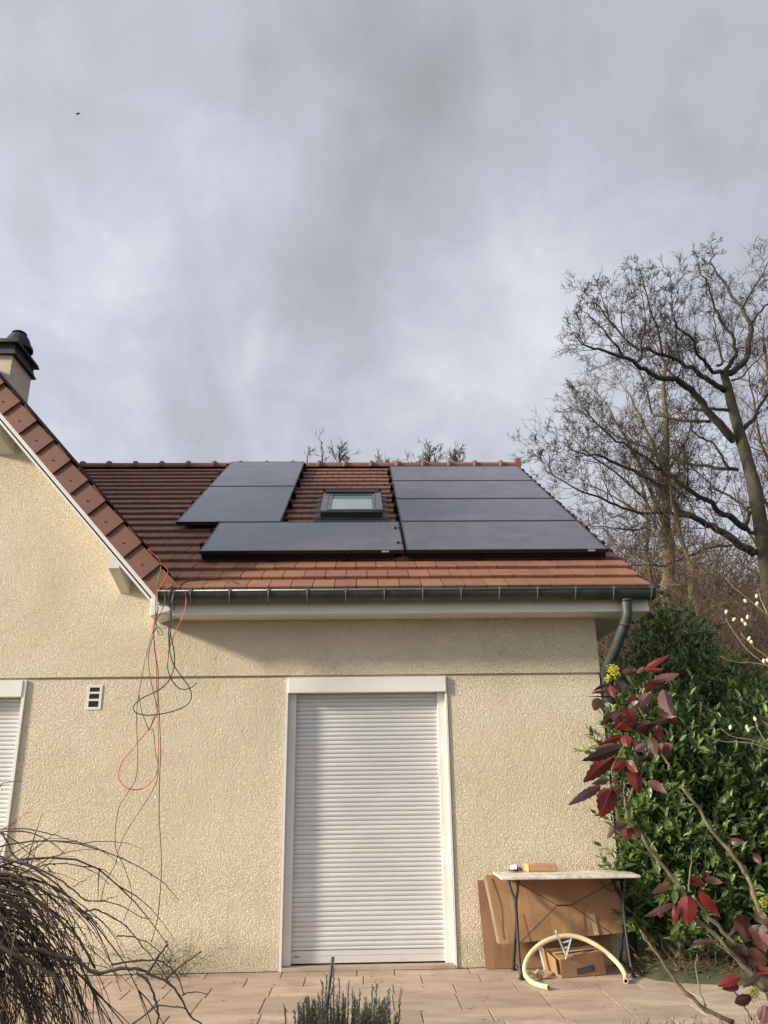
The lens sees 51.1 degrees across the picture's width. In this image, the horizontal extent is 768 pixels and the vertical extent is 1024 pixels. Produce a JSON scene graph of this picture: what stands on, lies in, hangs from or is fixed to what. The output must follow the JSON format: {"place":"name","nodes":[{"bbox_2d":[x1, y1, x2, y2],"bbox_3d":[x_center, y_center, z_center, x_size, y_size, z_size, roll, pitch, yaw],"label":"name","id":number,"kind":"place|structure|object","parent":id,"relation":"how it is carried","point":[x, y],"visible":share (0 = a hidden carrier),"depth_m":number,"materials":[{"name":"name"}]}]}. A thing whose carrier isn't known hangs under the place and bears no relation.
{"place":"outdoors","nodes":[
{"label":"outdoors","id":0,"kind":"place"},
{"bbox_2d":[24,924,710,976],"bbox_3d":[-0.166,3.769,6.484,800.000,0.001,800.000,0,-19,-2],"label":"ground","id":1,"kind":"structure","parent":0,"point":[641,952],"depth_m":7.33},
{"bbox_2d":[0,330,655,976],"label":"house","id":2,"kind":"structure","parent":1,"relation":"on","point":[372,764],"depth_m":7.11,"materials":[{"name":"paint"}]},
{"bbox_2d":[101,695,158,899],"bbox_3d":[-2.004,2.254,6.424,0.374,1.574,0.031,0,-19,-2],"label":"green cable","id":3,"kind":"object","parent":2,"relation":"attached to","point":[145,801],"visible":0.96,"depth_m":6.42,"materials":[{"name":"plastic"}]},
{"bbox_2d":[114,556,160,919],"bbox_3d":[-2.036,1.757,6.599,0.206,2.885,0.031,0,-19,-2],"label":"green cable","id":4,"kind":"object","parent":2,"relation":"attached to","point":[137,747],"visible":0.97,"depth_m":6.53,"materials":[{"name":"green plastic"}]},
{"bbox_2d":[118,549,167,789],"bbox_3d":[-1.996,1.277,6.764,0.324,2.017,0.031,0,-19,-2],"label":"red cable","id":5,"kind":"object","parent":2,"relation":"hanging from","point":[157,701],"visible":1,"depth_m":6.61,"materials":[{"name":"red plastic"}]},
{"bbox_2d":[151,571,161,942],"bbox_3d":[-1.850,1.893,6.570,0.220,2.917,0.031,0,-19,-2],"label":"green cable","id":6,"kind":"object","parent":2,"relation":"attached to","point":[160,765],"visible":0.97,"depth_m":6.50,"materials":[{"name":"green plastic"}]},
{"bbox_2d":[148,567,165,727],"bbox_3d":[-1.939,1.138,6.820,0.116,1.382,0.031,0,-19,-2],"label":"green cable","id":7,"kind":"object","parent":2,"relation":"attached to","point":[150,646],"visible":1,"depth_m":6.84,"materials":[{"name":"plastic"}]},
{"bbox_2d":[153,607,173,629],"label":"green cable","id":8,"kind":"object","parent":7,"relation":"attached to","point":[160,615],"visible":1,"depth_m":6.88,"materials":[{"name":"green plastic"}]},
{"bbox_2d":[133,583,191,715],"bbox_3d":[-1.848,1.153,6.824,0.484,1.123,0.033,0,-19,-2],"label":"black cable","id":9,"kind":"object","parent":2,"relation":"attached to","point":[172,662],"visible":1,"depth_m":6.76,"materials":[{"name":"black plastic"}]},
{"bbox_2d":[162,584,186,663],"bbox_3d":[-1.816,0.956,6.885,0.218,0.692,0.030,0,-19,-2],"label":"red cable","id":10,"kind":"object","parent":2,"relation":"attached to","point":[182,616],"visible":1,"depth_m":6.91,"materials":[{"name":"red plastic"}]},
{"bbox_2d":[167,588,196,689],"bbox_3d":[-1.700,1.074,6.835,0.264,0.865,0.033,0,-19,-2],"label":"black cable","id":11,"kind":"object","parent":2,"relation":"attached to","point":[169,647],"visible":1,"depth_m":6.81,"materials":[{"name":"black plastic"}]},
{"bbox_2d":[180,579,238,584],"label":"black cable","id":12,"kind":"object","parent":2,"relation":"attached to","point":[210,579],"visible":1,"depth_m":7.17,"materials":[{"name":"black plastic"}]},
{"bbox_2d":[180,463,306,521],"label":"mounting rails","id":13,"kind":"object","parent":2,"relation":"attached to","point":[290,505],"visible":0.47,"depth_m":10.46,"materials":[{"name":"black metal"}]},
{"bbox_2d":[176,486,294,524],"bbox_3d":[-1.754,-0.105,9.868,1.156,1.084,1.697,0,-19,-2],"label":"solar panel","id":14,"kind":"object","parent":13,"relation":"attached to","point":[213,505],"visible":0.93,"depth_m":9.69,"materials":[{"name":"black glass"}]},
{"bbox_2d":[209,462,304,486],"bbox_3d":[-1.809,-0.559,11.792,1.156,1.058,1.654,0,-19,-2],"label":"solar panel","id":15,"kind":"object","parent":13,"relation":"attached to","point":[260,473],"visible":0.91,"depth_m":11.67,"materials":[{"name":"black glass"}]},
{"bbox_2d":[200,527,399,561],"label":"mounting rails","id":16,"kind":"object","parent":2,"relation":"attached to","point":[273,557],"visible":0.42,"depth_m":7.80,"materials":[{"name":"black metal"}]},
{"bbox_2d":[199,521,403,553],"bbox_3d":[-0.810,0.257,8.348,1.982,0.645,0.998,0,-19,-2],"label":"solar panel","id":17,"kind":"object","parent":16,"relation":"attached to","point":[355,537],"visible":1,"depth_m":8.22,"materials":[{"name":"black glass"}]},
{"bbox_2d":[387,469,605,560],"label":"mounting rails","id":18,"kind":"object","parent":2,"relation":"attached to","point":[478,556],"visible":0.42,"depth_m":7.87,"materials":[{"name":"black metal"}]},
{"bbox_2d":[390,466,532,480],"bbox_3d":[1.092,-0.562,11.836,1.982,0.645,0.997,0,-19,-2],"label":"solar panel","id":19,"kind":"object","parent":18,"relation":"attached to","point":[426,473],"visible":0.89,"depth_m":11.79,"materials":[{"name":"black glass"}]},
{"bbox_2d":[392,480,551,498],"bbox_3d":[1.125,-0.292,10.692,1.982,0.645,0.998,0,-19,-2],"label":"solar panel","id":20,"kind":"object","parent":18,"relation":"attached to","point":[469,489],"visible":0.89,"depth_m":10.65,"materials":[{"name":"black glass"}]},
{"bbox_2d":[396,498,575,523],"bbox_3d":[1.158,-0.022,9.547,1.982,0.645,0.997,0,-19,-2],"label":"solar panel","id":21,"kind":"object","parent":18,"relation":"attached to","point":[495,509],"visible":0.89,"depth_m":9.51,"materials":[{"name":"black glass"}]},
{"bbox_2d":[401,520,607,552],"bbox_3d":[1.191,0.249,8.403,1.982,0.645,0.998,0,-19,-2],"label":"solar panel","id":22,"kind":"object","parent":18,"relation":"attached to","point":[495,536],"visible":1,"depth_m":8.28,"materials":[{"name":"black glass"}]},
{"bbox_2d":[580,468,767,805],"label":"brushwood","id":23,"kind":"object","parent":1,"relation":"on","point":[604,643],"visible":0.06,"depth_m":19.21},
{"bbox_2d":[635,466,767,626],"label":"leaning bare tree","id":24,"kind":"object","parent":1,"relation":"on","point":[681,539],"visible":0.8,"depth_m":24.62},
{"bbox_2d":[0,965,767,1023],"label":"patio","id":25,"kind":"structure","parent":0,"point":[512,998],"depth_m":5.63,"materials":[{"name":"beige tile"}]},
{"bbox_2d":[98,922,228,982],"bbox_3d":[-1.742,3.543,6.220,1.051,0.625,0.548,0,-19,-2],"label":"wiry plant","id":26,"kind":"object","parent":25,"relation":"on","point":[160,972],"visible":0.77,"depth_m":6.35,"materials":[{"name":"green plant"}]},
{"bbox_2d":[168,974,719,1023],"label":"fallen leaves","id":27,"kind":"object","parent":25,"relation":"on","point":[396,1001],"visible":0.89,"depth_m":5.61,"materials":[{"name":"brown plant"}]},
{"bbox_2d":[527,969,544,975],"bbox_3d":[1.171,3.565,6.208,0.150,0.038,0.072,4,-19,-12],"label":"cardboard scrap","id":28,"kind":"object","parent":25,"relation":"on","point":[537,971],"visible":0.87,"depth_m":6.21,"materials":[{"name":"brown cardboard"}]},
{"bbox_2d":[530,970,549,973],"bbox_3d":[1.194,3.614,6.303,0.230,0.018,0.040,0,-19,-2],"label":"wooden lath","id":29,"kind":"object","parent":25,"relation":"on","point":[546,971],"visible":0.35,"depth_m":6.29,"materials":[{"name":"brown wood"}]},
{"bbox_2d":[539,948,544,969],"bbox_3d":[1.257,3.555,6.396,0.014,0.148,0.081,5,-20,-18],"label":"wooden strip","id":30,"kind":"object","parent":25,"relation":"on","point":[541,959],"visible":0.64,"depth_m":6.39,"materials":[{"name":"white wood"}]},
{"bbox_2d":[536,973,550,977],"bbox_3d":[1.218,3.549,6.141,0.110,0.024,0.072,-5,-19,12],"label":"cardboard scrap","id":31,"kind":"object","parent":25,"relation":"on","point":[538,975],"visible":1,"depth_m":6.14,"materials":[{"name":"brown cardboard"}]},
{"bbox_2d":[477,880,612,968],"bbox_3d":[1.327,3.382,6.616,1.085,0.652,0.070,0,-19,-2],"label":"cardboard sheet","id":32,"kind":"object","parent":25,"relation":"on","point":[498,955],"visible":0.25,"depth_m":6.54,"materials":[{"name":"brown cardboard"}]},
{"bbox_2d":[483,875,628,943],"bbox_3d":[1.410,3.242,6.577,1.160,0.506,0.130,0,-19,-2],"label":"cardboard sheet","id":33,"kind":"object","parent":32,"relation":"on","point":[534,910],"visible":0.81,"depth_m":6.57,"materials":[{"name":"brown cardboard"}]},
{"bbox_2d":[494,870,640,979],"bbox_3d":[1.470,3.269,6.386,1.100,0.723,0.420,0,-19,-2],"label":"garden table","id":34,"kind":"object","parent":25,"relation":"on","point":[580,874],"visible":0.97,"depth_m":6.38,"materials":[{"name":"stone"}]},
{"bbox_2d":[508,864,522,871],"bbox_3d":[1.091,2.950,6.646,0.119,0.066,0.062,0,-19,-2],"label":"packet","id":35,"kind":"object","parent":34,"relation":"on","point":[514,867],"visible":1,"depth_m":6.63},
{"bbox_2d":[524,863,556,871],"bbox_3d":[1.297,2.949,6.662,0.269,0.064,0.067,0,-19,-2],"label":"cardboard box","id":36,"kind":"object","parent":34,"relation":"on","point":[540,867],"visible":1,"depth_m":6.63,"materials":[{"name":"brown cardboard"}]},
{"bbox_2d":[541,945,606,977],"bbox_3d":[1.486,3.523,6.309,0.442,0.185,0.238,4,-19,-13],"label":"cardboard box","id":37,"kind":"object","parent":25,"relation":"on","point":[582,961],"visible":0.98,"depth_m":6.22,"materials":[{"name":"brown cardboard"}]},
{"bbox_2d":[555,930,582,958],"bbox_3d":[1.451,3.351,6.245,0.105,0.205,0.305,-18,-25,41],"label":"metal bracket","id":38,"kind":"object","parent":37,"relation":"on","point":[567,947],"visible":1,"depth_m":6.21,"materials":[{"name":"white metal"}]},
{"bbox_2d":[522,933,627,989],"bbox_3d":[1.439,3.410,6.126,0.778,0.283,0.488,4,-19,-14],"label":"pipe offcut","id":39,"kind":"object","parent":25,"relation":"on","point":[543,942],"visible":1,"depth_m":6.24,"materials":[{"name":"plastic"}]},
{"bbox_2d":[0,0,767,613],"label":"sky","id":40,"kind":"structure","parent":0,"point":[258,227],"materials":[{"name":"grey"}]},
{"bbox_2d":[623,967,767,1023],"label":"grass","id":41,"kind":"structure","parent":0,"point":[636,971],"depth_m":4.92,"materials":[{"name":"green plant"}]},
{"bbox_2d":[628,865,767,985],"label":"garden soil","id":42,"kind":"structure","parent":0,"point":[681,976],"depth_m":6.14,"materials":[{"name":"brown soil"}]},
{"bbox_2d":[573,661,767,960],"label":"laurel hedge","id":43,"kind":"object","parent":42,"relation":"on","point":[677,827],"visible":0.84,"depth_m":6.64,"materials":[{"name":"green plant"}]},
{"bbox_2d":[598,585,767,891],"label":"tall laurel","id":44,"kind":"object","parent":42,"relation":"on","point":[705,676],"visible":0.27,"depth_m":11.28,"materials":[{"name":"green plant"}]},
{"bbox_2d":[620,921,767,982],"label":"leaf litter","id":45,"kind":"object","parent":42,"relation":"on","point":[681,964],"visible":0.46,"depth_m":6.24,"materials":[{"name":"brown plant"}]},
{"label":"terrain","id":46,"kind":"structure","parent":0,"visible":0},
{"bbox_2d":[292,427,360,462],"bbox_3d":[-2.534,4.294,34.775,3.468,17.237,1.540,0,-19,-2],"label":"treetop","id":47,"kind":"object","parent":46,"relation":"on","point":[343,457],"visible":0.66,"depth_m":37.09,"materials":[{"name":"plant"}]},
{"bbox_2d":[375,448,397,461],"bbox_3d":[-0.137,4.855,34.857,1.568,16.177,2.386,13,-23,-36],"label":"treetop","id":48,"kind":"object","parent":46,"relation":"on","point":[381,460],"visible":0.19,"depth_m":37.00,"materials":[{"name":"plant"}]},
{"bbox_2d":[399,439,451,461],"bbox_3d":[1.866,4.577,34.890,2.648,16.668,1.267,0,-19,-2],"label":"treetop","id":49,"kind":"object","parent":46,"relation":"on","point":[427,458],"visible":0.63,"depth_m":37.24,"materials":[{"name":"plant"}]},
{"bbox_2d":[444,442,466,461],"bbox_3d":[3.282,4.469,34.891,1.674,16.835,1.390,0,-19,-2],"label":"treetop","id":50,"kind":"object","parent":46,"relation":"on","point":[453,457],"visible":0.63,"depth_m":37.25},
{"bbox_2d":[518,316,743,639],"bbox_3d":[9.669,0.996,29.414,10.446,19.706,6.501,14,-24,-38],"label":"ivy barked tree","id":51,"kind":"object","parent":46,"relation":"on","point":[651,438],"visible":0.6,"depth_m":29.82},
{"bbox_2d":[507,233,767,636],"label":"bare oak tree","id":52,"kind":"object","parent":46,"relation":"on","point":[756,511],"visible":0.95,"depth_m":27.18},
{"bbox_2d":[554,426,767,658],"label":"woodland","id":53,"kind":"object","parent":46,"relation":"on","point":[659,575],"visible":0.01,"depth_m":32.60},
{"bbox_2d":[699,294,767,568],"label":"reddish bare tree","id":54,"kind":"object","parent":46,"relation":"on","point":[763,451],"visible":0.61,"depth_m":34.91,"materials":[{"name":"plant"}]},
{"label":"soil","id":55,"kind":"structure","parent":0,"visible":0},
{"bbox_2d":[0,781,206,1023],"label":"weeping shrub","id":56,"kind":"object","parent":55,"relation":"on","point":[12,946],"visible":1,"depth_m":3.87,"materials":[{"name":"brown plant"}]},
{"bbox_2d":[325,957,332,1023],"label":"garden stake","id":57,"kind":"object","parent":55,"relation":"on","point":[330,980],"visible":0.76,"depth_m":4.15,"materials":[{"name":"wood"}]},
{"bbox_2d":[283,957,402,1023],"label":"rosemary bush","id":58,"kind":"object","parent":55,"relation":"on","point":[382,1013],"visible":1,"depth_m":3.98,"materials":[{"name":"green plant"}]},
{"bbox_2d":[568,655,767,1023],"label":"mahonia shrub","id":59,"kind":"object","parent":55,"relation":"on","point":[602,757],"visible":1,"depth_m":2.76,"materials":[{"name":"red plant"}]},
{"bbox_2d":[705,578,767,748],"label":"budding shrub","id":60,"kind":"object","parent":55,"relation":"on","point":[763,660],"visible":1,"depth_m":4.27,"materials":[{"name":"brown plant"}]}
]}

